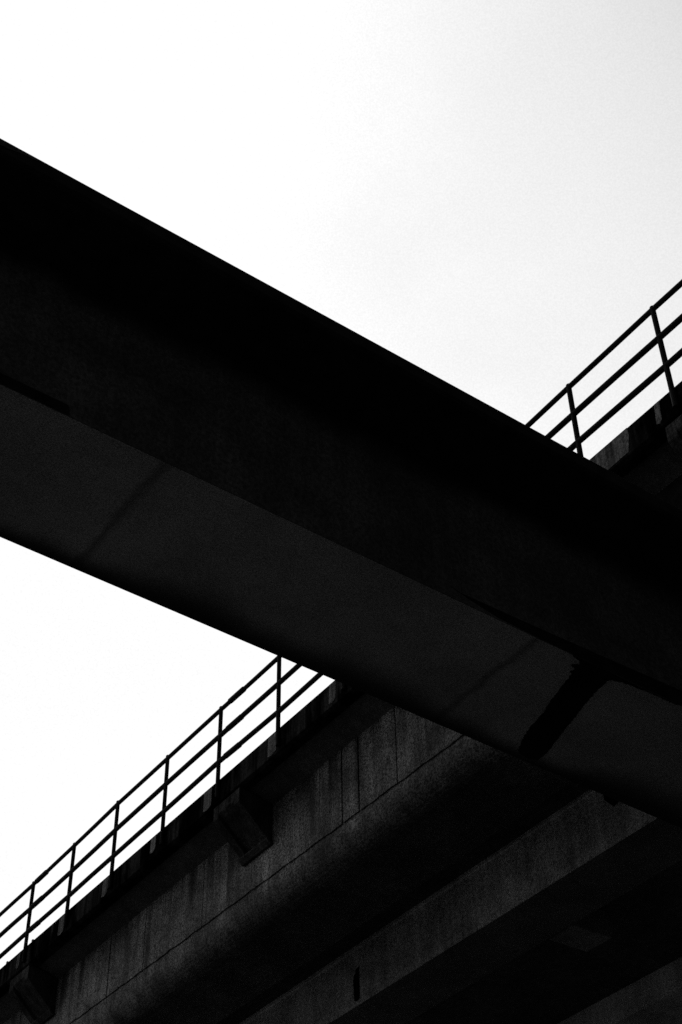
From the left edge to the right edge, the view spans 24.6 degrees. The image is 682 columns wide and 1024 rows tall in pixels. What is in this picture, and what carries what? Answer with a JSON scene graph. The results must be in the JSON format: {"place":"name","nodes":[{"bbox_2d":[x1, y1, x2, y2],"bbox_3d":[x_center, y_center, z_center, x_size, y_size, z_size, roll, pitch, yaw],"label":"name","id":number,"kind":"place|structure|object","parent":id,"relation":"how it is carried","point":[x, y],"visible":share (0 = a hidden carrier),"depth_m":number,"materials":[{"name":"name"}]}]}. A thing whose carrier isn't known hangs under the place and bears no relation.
{"place":"outdoors","nodes":[
{"label":"outdoors","id":0,"kind":"place"},
{"bbox_2d":[0,0,681,968],"label":"sky","id":1,"kind":"structure","parent":0,"point":[487,194],"materials":[{"name":"white"}]},
{"label":"ground","id":2,"kind":"structure","parent":0,"visible":0},
{"bbox_2d":[0,138,681,827],"bbox_3d":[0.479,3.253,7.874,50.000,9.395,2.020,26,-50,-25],"label":"footbridge","id":3,"kind":"object","parent":2,"relation":"on","point":[198,434],"visible":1,"depth_m":9.86,"materials":[{"name":"concrete"}]},
{"bbox_2d":[0,381,681,1023],"bbox_3d":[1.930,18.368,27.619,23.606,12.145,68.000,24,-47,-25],"label":"concrete viaduct","id":4,"kind":"object","parent":2,"relation":"on","point":[348,855],"visible":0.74,"depth_m":19.15,"materials":[{"name":"grey concrete"}]},
{"bbox_2d":[0,279,681,962],"bbox_3d":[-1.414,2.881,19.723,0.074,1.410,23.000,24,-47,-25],"label":"safety railing","id":5,"kind":"object","parent":4,"relation":"attached to","point":[592,397],"visible":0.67,"depth_m":19.60,"materials":[{"name":"black metal"}]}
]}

